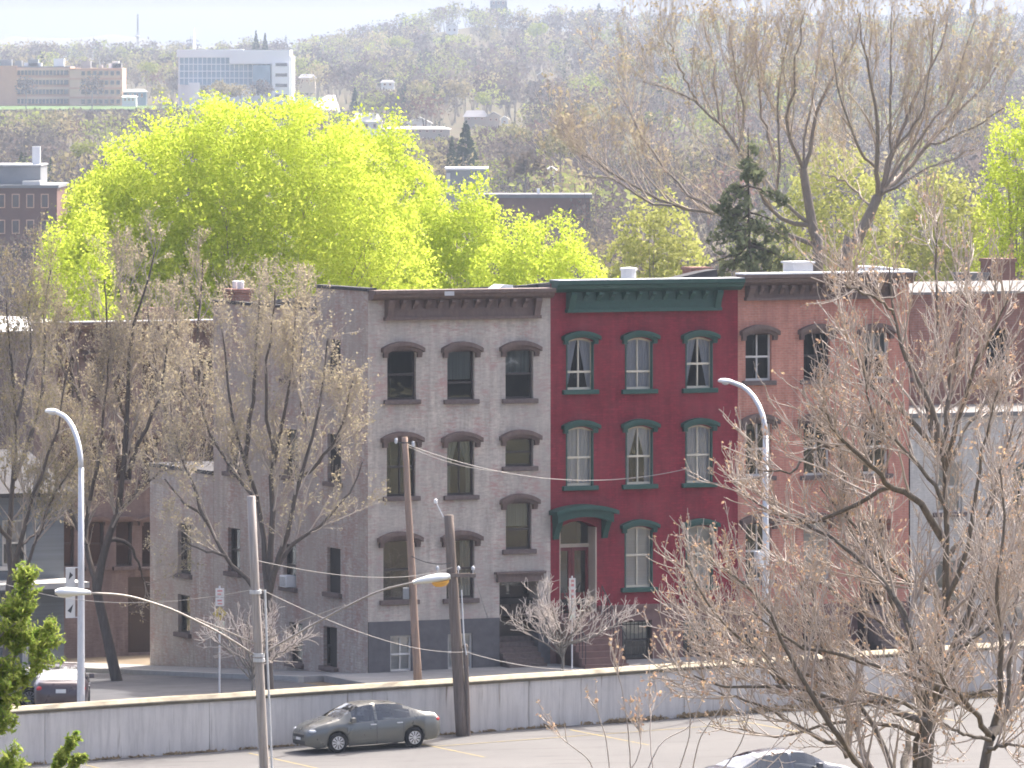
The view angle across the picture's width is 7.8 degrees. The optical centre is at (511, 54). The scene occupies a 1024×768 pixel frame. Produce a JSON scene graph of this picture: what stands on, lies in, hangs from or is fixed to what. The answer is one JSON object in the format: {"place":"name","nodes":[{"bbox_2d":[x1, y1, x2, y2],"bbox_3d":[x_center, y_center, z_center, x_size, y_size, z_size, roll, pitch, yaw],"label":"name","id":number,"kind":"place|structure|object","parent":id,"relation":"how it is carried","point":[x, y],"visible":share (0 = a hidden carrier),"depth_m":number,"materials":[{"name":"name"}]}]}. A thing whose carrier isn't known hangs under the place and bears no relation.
{"place":"outdoors","nodes":[
{"label":"outdoors","id":0,"kind":"place"},
{"bbox_2d":[0,106,214,109],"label":"lawn","id":1,"kind":"structure","parent":0,"point":[62,107],"depth_m":2360.25,"materials":[{"name":"green plant"}]},
{"bbox_2d":[12,655,338,705],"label":"ground","id":2,"kind":"structure","parent":0,"point":[138,659],"depth_m":281.28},
{"bbox_2d":[0,449,88,672],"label":"clapboard house","id":3,"kind":"structure","parent":2,"relation":"on","point":[48,556],"depth_m":262.29,"materials":[{"name":"grey wood"}]},
{"bbox_2d":[0,520,30,570],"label":"window","id":4,"kind":"structure","parent":3,"relation":"in","point":[18,524],"depth_m":261.93,"materials":[{"name":"grey glass"}]},
{"bbox_2d":[0,209,108,660],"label":"street tree","id":5,"kind":"object","parent":2,"relation":"on","point":[16,465],"visible":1,"depth_m":252.17,"materials":[{"name":"brown plant"}]},
{"bbox_2d":[0,307,213,658],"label":"brick building","id":6,"kind":"structure","parent":2,"relation":"on","point":[130,632],"depth_m":287.19,"materials":[{"name":"brown brick"}]},
{"bbox_2d":[111,516,138,570],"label":"window","id":7,"kind":"structure","parent":6,"relation":"in","point":[118,567],"depth_m":287.18,"materials":[{"name":"brown stone"}]},
{"bbox_2d":[128,577,149,652],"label":"door","id":8,"kind":"structure","parent":6,"relation":"in","point":[138,633],"depth_m":287.53,"materials":[{"name":"paint"}]},
{"bbox_2d":[9,201,219,680],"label":"street tree","id":9,"kind":"object","parent":2,"relation":"on","point":[97,575],"visible":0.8,"depth_m":255.50,"materials":[{"name":"brown plant"}]},
{"bbox_2d":[111,223,270,461],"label":"street tree","id":10,"kind":"object","parent":2,"relation":"on","point":[180,317],"visible":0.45,"depth_m":275.14,"materials":[{"name":"brown plant"}]},
{"bbox_2d":[85,667,303,682],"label":"kerb","id":11,"kind":"structure","parent":2,"relation":"on","point":[299,679],"depth_m":257.68,"materials":[{"name":"concrete"}]},
{"bbox_2d":[148,281,555,672],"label":"row house","id":12,"kind":"structure","parent":2,"relation":"on","point":[465,378],"depth_m":252.12,"materials":[{"name":"brick"}]},
{"bbox_2d":[377,531,423,604],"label":"window","id":13,"kind":"structure","parent":12,"relation":"in","point":[396,536],"depth_m":250.36,"materials":[{"name":"glass"}]},
{"bbox_2d":[390,635,410,671],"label":"window","id":14,"kind":"structure","parent":12,"relation":"in","point":[400,655],"depth_m":250.67,"materials":[{"name":"white glass"}]},
{"bbox_2d":[380,431,424,501],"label":"window","id":15,"kind":"structure","parent":12,"relation":"in","point":[417,438],"depth_m":250.48,"materials":[{"name":"brown glass"}]},
{"bbox_2d":[381,341,424,404],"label":"window","id":16,"kind":"structure","parent":12,"relation":"in","point":[401,346],"depth_m":250.42,"materials":[{"name":"black glass"}]},
{"bbox_2d":[448,633,471,668],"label":"window","id":17,"kind":"structure","parent":12,"relation":"in","point":[468,639],"depth_m":251.65,"materials":[{"name":"white glass"}]},
{"bbox_2d":[440,530,483,603],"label":"window","id":18,"kind":"structure","parent":12,"relation":"in","point":[466,538],"depth_m":251.65,"materials":[{"name":"brown glass"}]},
{"bbox_2d":[441,341,483,403],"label":"window","id":19,"kind":"structure","parent":12,"relation":"in","point":[459,355],"depth_m":251.53,"materials":[{"name":"black glass"}]},
{"bbox_2d":[441,431,483,499],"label":"window","id":20,"kind":"structure","parent":12,"relation":"in","point":[465,440],"depth_m":251.53,"materials":[{"name":"black glass"}]},
{"bbox_2d":[499,585,528,635],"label":"door","id":21,"kind":"structure","parent":12,"relation":"in","point":[515,590],"depth_m":253.07,"materials":[{"name":"paint"}]},
{"bbox_2d":[500,493,540,554],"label":"window","id":22,"kind":"structure","parent":12,"relation":"in","point":[517,506],"depth_m":252.39,"materials":[{"name":"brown glass"}]},
{"bbox_2d":[499,340,542,403],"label":"window","id":23,"kind":"structure","parent":12,"relation":"in","point":[517,354],"depth_m":252.39,"materials":[{"name":"black glass"}]},
{"bbox_2d":[499,429,542,470],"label":"window","id":24,"kind":"structure","parent":12,"relation":"in","point":[519,434],"depth_m":252.20,"materials":[{"name":"brown stone"}]},
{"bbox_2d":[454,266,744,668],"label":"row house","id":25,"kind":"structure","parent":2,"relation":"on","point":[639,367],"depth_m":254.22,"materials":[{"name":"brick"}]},
{"bbox_2d":[560,547,570,610],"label":"door","id":26,"kind":"structure","parent":25,"relation":"in","point":[565,553],"depth_m":253.62,"materials":[{"name":"paint"}]},
{"bbox_2d":[571,547,587,610],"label":"door","id":27,"kind":"structure","parent":25,"relation":"in","point":[579,555],"depth_m":253.87,"materials":[{"name":"paint"}]},
{"bbox_2d":[561,420,600,490],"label":"window","id":28,"kind":"structure","parent":25,"relation":"in","point":[579,440],"depth_m":253.38,"materials":[{"name":"beige paint"}]},
{"bbox_2d":[561,331,601,394],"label":"window","id":29,"kind":"structure","parent":25,"relation":"in","point":[586,346],"depth_m":253.38,"materials":[{"name":"beige paint"}]},
{"bbox_2d":[622,620,650,658],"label":"window","id":30,"kind":"structure","parent":25,"relation":"in","point":[633,632],"depth_m":254.30,"materials":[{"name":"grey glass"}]},
{"bbox_2d":[620,330,660,393],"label":"window","id":31,"kind":"structure","parent":25,"relation":"in","point":[638,351],"depth_m":254.30,"materials":[{"name":"glass"}]},
{"bbox_2d":[620,519,660,592],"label":"window","id":32,"kind":"structure","parent":25,"relation":"in","point":[638,568],"depth_m":254.30,"materials":[{"name":"beige paint"}]},
{"bbox_2d":[621,419,660,488],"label":"window","id":33,"kind":"structure","parent":25,"relation":"in","point":[645,434],"depth_m":254.24,"materials":[{"name":"beige paint"}]},
{"bbox_2d":[681,418,719,487],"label":"window","id":34,"kind":"structure","parent":25,"relation":"in","point":[698,438],"depth_m":255.24,"materials":[{"name":"glass"}]},
{"bbox_2d":[681,330,720,392],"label":"window","id":35,"kind":"structure","parent":25,"relation":"in","point":[705,345],"depth_m":255.24,"materials":[{"name":"beige paint"}]},
{"bbox_2d":[681,518,720,590],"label":"window","id":36,"kind":"structure","parent":25,"relation":"in","point":[694,529],"depth_m":255.24,"materials":[{"name":"glass"}]},
{"bbox_2d":[735,261,920,653],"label":"row house","id":37,"kind":"structure","parent":2,"relation":"on","point":[776,323],"depth_m":256.77,"materials":[{"name":"brick"}]},
{"bbox_2d":[739,325,780,385],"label":"window","id":38,"kind":"structure","parent":37,"relation":"in","point":[755,330],"depth_m":255.99,"materials":[{"name":"brown glass"}]},
{"bbox_2d":[739,414,780,480],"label":"window","id":39,"kind":"structure","parent":37,"relation":"in","point":[770,419],"depth_m":255.99,"materials":[{"name":"brown stone"}]},
{"bbox_2d":[739,513,780,584],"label":"window","id":40,"kind":"structure","parent":37,"relation":"in","point":[747,520],"depth_m":255.99,"materials":[{"name":"wood"}]},
{"bbox_2d":[798,324,838,384],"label":"window","id":41,"kind":"structure","parent":37,"relation":"in","point":[804,330],"depth_m":256.86,"materials":[{"name":"brown stone"}]},
{"bbox_2d":[798,413,838,479],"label":"window","id":42,"kind":"structure","parent":37,"relation":"in","point":[811,476],"depth_m":256.86,"materials":[{"name":"brown stone"}]},
{"bbox_2d":[799,512,837,583],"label":"window","id":43,"kind":"structure","parent":37,"relation":"in","point":[824,521],"depth_m":257.05,"materials":[{"name":"brown glass"}]},
{"bbox_2d":[857,323,895,383],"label":"window","id":44,"kind":"structure","parent":37,"relation":"in","point":[883,345],"depth_m":257.99,"materials":[{"name":"brown glass"}]},
{"bbox_2d":[909,403,1023,643],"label":"painted building","id":45,"kind":"structure","parent":2,"relation":"on","point":[924,494],"depth_m":259.32,"materials":[{"name":"paint"}]},
{"bbox_2d":[933,461,966,516],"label":"window","id":46,"kind":"structure","parent":45,"relation":"in","point":[952,481],"depth_m":259.32,"materials":[{"name":"grey glass"}]},
{"bbox_2d":[909,258,1023,404],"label":"brick building","id":47,"kind":"structure","parent":2,"relation":"on","point":[916,323],"depth_m":268.65,"materials":[{"name":"brown brick"}]},
{"bbox_2d":[86,673,317,700],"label":"side road","id":48,"kind":"structure","parent":0,"point":[103,686],"depth_m":248.20,"materials":[{"name":"asphalt"}]},
{"bbox_2d":[64,662,357,682],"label":"sidewalk","id":49,"kind":"structure","parent":0,"point":[313,676],"depth_m":259.27,"materials":[{"name":"concrete"}]},
{"bbox_2d":[0,26,1023,310],"bbox_3d":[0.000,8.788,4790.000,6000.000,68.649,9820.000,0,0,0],"label":"terrain","id":50,"kind":"structure","parent":0,"point":[344,106],"depth_m":2462.43,"materials":[{"name":"green plant"}]},
{"bbox_2d":[0,146,68,315],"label":"factory building","id":51,"kind":"structure","parent":50,"relation":"on","point":[29,193],"depth_m":900.00,"materials":[{"name":"brick"}]},
{"bbox_2d":[0,59,74,105],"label":"office block","id":52,"kind":"structure","parent":50,"relation":"on","point":[52,83],"depth_m":2399.95,"materials":[{"name":"white concrete"}]},
{"bbox_2d":[0,561,88,767],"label":"evergreen shrub","id":53,"kind":"object","parent":50,"relation":"on","point":[17,635],"visible":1,"depth_m":52.07,"materials":[{"name":"green plant"}]},
{"bbox_2d":[33,181,128,320],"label":"maple tree","id":54,"kind":"object","parent":50,"relation":"on","point":[94,265],"visible":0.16,"depth_m":299.54,"materials":[{"name":"green plant"}]},
{"bbox_2d":[69,139,97,176],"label":"woodland tree","id":55,"kind":"object","parent":50,"relation":"on","point":[79,152],"visible":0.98,"depth_m":1149.81,"materials":[{"name":"green plant"}]},
{"bbox_2d":[79,73,104,110],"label":"woodland tree","id":56,"kind":"object","parent":50,"relation":"on","point":[94,80],"visible":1,"depth_m":2329.90,"materials":[{"name":"grey plant"}]},
{"bbox_2d":[70,61,125,105],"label":"office block","id":57,"kind":"structure","parent":50,"relation":"on","point":[113,76],"depth_m":2396.30,"materials":[{"name":"white concrete"}]},
{"bbox_2d":[23,132,222,320],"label":"maple tree","id":58,"kind":"object","parent":50,"relation":"on","point":[68,215],"visible":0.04,"depth_m":319.14,"materials":[{"name":"green plant"}]},
{"bbox_2d":[0,221,323,318],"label":"woods","id":59,"kind":"object","parent":50,"relation":"on","point":[23,253],"visible":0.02,"depth_m":866.50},
{"bbox_2d":[177,28,294,105],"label":"glass building","id":60,"kind":"structure","parent":50,"relation":"on","point":[198,69],"depth_m":2450.00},
{"bbox_2d":[57,88,447,320],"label":"maple tree","id":61,"kind":"object","parent":50,"relation":"on","point":[204,184],"visible":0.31,"depth_m":315.46,"materials":[{"name":"green plant"}]},
{"bbox_2d":[55,496,450,767],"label":"street light","id":62,"kind":"object","parent":50,"relation":"on","point":[435,580],"visible":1,"depth_m":119.93,"materials":[{"name":"grey metal"}]},
{"bbox_2d":[298,74,315,92],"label":"hillside house","id":63,"kind":"structure","parent":50,"relation":"on","point":[305,80],"depth_m":2500.00,"materials":[{"name":"beige"}]},
{"bbox_2d":[351,113,382,135],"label":"hillside house","id":64,"kind":"structure","parent":50,"relation":"on","point":[373,123],"depth_m":2000.00,"materials":[{"name":"white"}]},
{"bbox_2d":[294,96,464,289],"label":"maple tree","id":65,"kind":"object","parent":50,"relation":"on","point":[396,150],"visible":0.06,"depth_m":329.51,"materials":[{"name":"green plant"}]},
{"bbox_2d":[383,126,450,139],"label":"hillside house","id":66,"kind":"structure","parent":50,"relation":"on","point":[432,132],"depth_m":1960.00,"materials":[{"name":"beige"}]},
{"bbox_2d":[438,79,471,122],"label":"woodland tree","id":67,"kind":"object","parent":50,"relation":"on","point":[453,85],"visible":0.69,"depth_m":2148.96,"materials":[{"name":"grey plant"}]},
{"bbox_2d":[385,168,525,288],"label":"maple tree","id":68,"kind":"object","parent":50,"relation":"on","point":[451,228],"visible":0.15,"depth_m":325.14,"materials":[{"name":"green plant"}]},
{"bbox_2d":[445,167,487,215],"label":"warehouse","id":69,"kind":"structure","parent":50,"relation":"on","point":[463,173],"depth_m":1250.00,"materials":[{"name":"white metal"}]},
{"bbox_2d":[453,121,480,166],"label":"woodland tree","id":70,"kind":"object","parent":50,"relation":"on","point":[462,151],"visible":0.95,"depth_m":1299.40,"materials":[{"name":"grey plant"}]},
{"bbox_2d":[463,110,487,128],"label":"hillside house","id":71,"kind":"structure","parent":50,"relation":"on","point":[472,118],"depth_m":2080.00,"materials":[{"name":"beige"}]},
{"bbox_2d":[0,641,1023,763],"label":"retaining wall","id":72,"kind":"structure","parent":50,"relation":"on","point":[146,726],"depth_m":236.98,"materials":[{"name":"concrete"}]},
{"bbox_2d":[0,1,1023,97],"bbox_3d":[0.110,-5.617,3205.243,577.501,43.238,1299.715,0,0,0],"label":"hill woods","id":73,"kind":"object","parent":50,"relation":"on","point":[372,41],"visible":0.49,"depth_m":3119.21,"materials":[{"name":"plant"}]},
{"bbox_2d":[0,103,1023,271],"bbox_3d":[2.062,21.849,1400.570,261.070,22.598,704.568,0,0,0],"label":"valley woods","id":74,"kind":"object","parent":50,"relation":"on","point":[437,151],"visible":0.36,"depth_m":1364.45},
{"bbox_2d":[0,53,1023,163],"bbox_3d":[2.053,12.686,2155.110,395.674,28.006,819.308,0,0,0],"label":"plateau woods","id":75,"kind":"object","parent":50,"relation":"on","point":[503,87],"visible":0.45,"depth_m":2065.98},
{"bbox_2d":[496,123,533,191],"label":"woodland tree","id":76,"kind":"object","parent":50,"relation":"on","point":[508,130],"visible":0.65,"depth_m":1499.02,"materials":[{"name":"brown plant"}]},
{"bbox_2d":[498,148,552,192],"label":"woodland tree","id":77,"kind":"object","parent":50,"relation":"on","point":[522,165],"visible":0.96,"depth_m":1099.83,"materials":[{"name":"grey plant"}]},
{"bbox_2d":[399,201,654,283],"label":"woods","id":78,"kind":"object","parent":50,"relation":"on","point":[606,227],"visible":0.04,"depth_m":925.98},
{"bbox_2d":[476,188,591,279],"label":"long shed","id":79,"kind":"structure","parent":50,"relation":"on","point":[543,204],"depth_m":1000.00,"materials":[{"name":"brick"}]},
{"bbox_2d":[461,204,618,287],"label":"maple tree","id":80,"kind":"object","parent":50,"relation":"on","point":[517,258],"visible":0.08,"depth_m":321.25,"materials":[{"name":"green plant"}]},
{"bbox_2d":[536,129,584,192],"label":"woodland tree","id":81,"kind":"object","parent":50,"relation":"on","point":[549,149],"visible":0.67,"depth_m":1148.87,"materials":[{"name":"brown plant"}]},
{"bbox_2d":[595,185,712,278],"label":"maple tree","id":82,"kind":"object","parent":50,"relation":"on","point":[634,250],"visible":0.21,"depth_m":399.21,"materials":[{"name":"green plant"}]},
{"bbox_2d":[535,618,809,767],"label":"budding shrub","id":83,"kind":"object","parent":50,"relation":"on","point":[640,724],"visible":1,"depth_m":65.89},
{"bbox_2d":[515,0,871,271],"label":"bare tree","id":84,"kind":"object","parent":50,"relation":"on","point":[808,222],"visible":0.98,"depth_m":351.83,"materials":[{"name":"brown plant"}]},
{"bbox_2d":[403,192,1023,287],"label":"woods","id":85,"kind":"object","parent":50,"relation":"on","point":[605,251],"visible":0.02,"depth_m":865.15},
{"bbox_2d":[691,132,803,276],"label":"conifer tree","id":86,"kind":"object","parent":50,"relation":"on","point":[755,174],"visible":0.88,"depth_m":344.58,"materials":[{"name":"green plant"}]},
{"bbox_2d":[637,159,1023,767],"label":"bare tree","id":87,"kind":"object","parent":50,"relation":"on","point":[939,442],"visible":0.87,"depth_m":77.59,"materials":[{"name":"brown plant"}]},
{"bbox_2d":[767,133,908,271],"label":"maple tree","id":88,"kind":"object","parent":50,"relation":"on","point":[823,213],"visible":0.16,"depth_m":419.17,"materials":[{"name":"green plant"}]},
{"bbox_2d":[775,0,1023,270],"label":"bare tree","id":89,"kind":"object","parent":50,"relation":"on","point":[884,186],"visible":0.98,"depth_m":351.43,"materials":[{"name":"brown plant"}]},
{"bbox_2d":[836,419,1023,767],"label":"bare tree","id":90,"kind":"object","parent":50,"relation":"on","point":[1010,694],"visible":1,"depth_m":71.51,"materials":[{"name":"brown plant"}]},
{"bbox_2d":[885,161,1004,281],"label":"maple tree","id":91,"kind":"object","parent":50,"relation":"on","point":[927,258],"visible":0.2,"depth_m":399.39,"materials":[{"name":"green plant"}]},
{"bbox_2d":[968,96,1023,279],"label":"maple tree","id":92,"kind":"object","parent":50,"relation":"on","point":[1013,177],"visible":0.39,"depth_m":334.62,"materials":[{"name":"green plant"}]},
{"bbox_2d":[0,0,1023,52],"label":"sky","id":93,"kind":"structure","parent":0,"point":[213,21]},
{"bbox_2d":[23,696,1023,767],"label":"parking lot","id":94,"kind":"structure","parent":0,"point":[714,748],"depth_m":232.71,"materials":[{"name":"asphalt"}]},
{"bbox_2d":[292,700,439,752],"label":"parked car","id":95,"kind":"object","parent":94,"relation":"on","point":[380,721],"visible":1,"depth_m":234.06,"materials":[{"name":"grey paint"}]},
{"bbox_2d":[434,499,475,736],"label":"utility pole","id":96,"kind":"object","parent":94,"relation":"on","point":[457,667],"visible":0.95,"depth_m":237.36,"materials":[{"name":"brown wood"}]},
{"bbox_2d":[463,644,470,735],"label":"conduit post","id":97,"kind":"object","parent":94,"relation":"on","point":[466,685],"visible":0.91,"depth_m":237.40,"materials":[{"name":"grey metal"}]},
{"bbox_2d":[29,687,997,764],"bbox_3d":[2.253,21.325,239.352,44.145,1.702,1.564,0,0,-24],"label":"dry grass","id":98,"kind":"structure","parent":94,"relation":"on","point":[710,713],"depth_m":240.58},
{"bbox_2d":[705,748,848,767],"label":"parked car","id":99,"kind":"object","parent":94,"relation":"on","point":[801,759],"visible":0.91,"depth_m":217.36,"materials":[{"name":"grey paint"}]},
{"bbox_2d":[324,640,1023,684],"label":"sidewalk","id":100,"kind":"structure","parent":0,"point":[348,679],"depth_m":249.67,"materials":[{"name":"concrete"}]},
{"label":"road","id":101,"kind":"structure","parent":0,"visible":0},
{"bbox_2d":[11,667,44,705],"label":"parked car","id":102,"kind":"object","parent":101,"relation":"on","point":[28,692],"visible":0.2,"depth_m":240.21,"materials":[{"name":"silver metal"}]},
{"bbox_2d":[33,663,93,704],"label":"parked car","id":103,"kind":"object","parent":101,"relation":"on","point":[58,684],"visible":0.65,"depth_m":237.29,"materials":[{"name":"grey paint"}]},
{"bbox_2d":[45,408,84,701],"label":"street lamp","id":104,"kind":"object","parent":101,"relation":"on","point":[80,648],"visible":1,"depth_m":233.73,"materials":[{"name":"metal"}]},
{"bbox_2d":[66,567,77,617],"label":"banner","id":105,"kind":"object","parent":104,"relation":"attached to","point":[70,582],"visible":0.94,"depth_m":233.65,"materials":[{"name":"white"}]},
{"bbox_2d":[213,586,226,692],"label":"sign post","id":106,"kind":"object","parent":101,"relation":"on","point":[219,601],"visible":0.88,"depth_m":239.96,"materials":[{"name":"metal"}]},
{"bbox_2d":[194,599,322,690],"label":"bare tree","id":107,"kind":"object","parent":101,"relation":"on","point":[278,654],"visible":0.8,"depth_m":238.53,"materials":[{"name":"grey plant"}]},
{"bbox_2d":[127,252,390,689],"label":"street tree","id":108,"kind":"object","parent":101,"relation":"on","point":[288,357],"visible":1,"depth_m":243.46,"materials":[{"name":"brown plant"}]},
{"bbox_2d":[395,437,421,679],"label":"utility pole","id":109,"kind":"object","parent":101,"relation":"on","point":[410,592],"visible":1,"depth_m":238.42,"materials":[{"name":"beige wood"}]},
{"bbox_2d":[499,572,641,670],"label":"bare tree","id":110,"kind":"object","parent":101,"relation":"on","point":[561,651],"visible":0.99,"depth_m":245.23,"materials":[{"name":"grey plant"}]},
{"bbox_2d":[718,378,768,651],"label":"street lamp","id":111,"kind":"object","parent":101,"relation":"on","point":[726,381],"visible":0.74,"depth_m":243.65,"materials":[{"name":"metal"}]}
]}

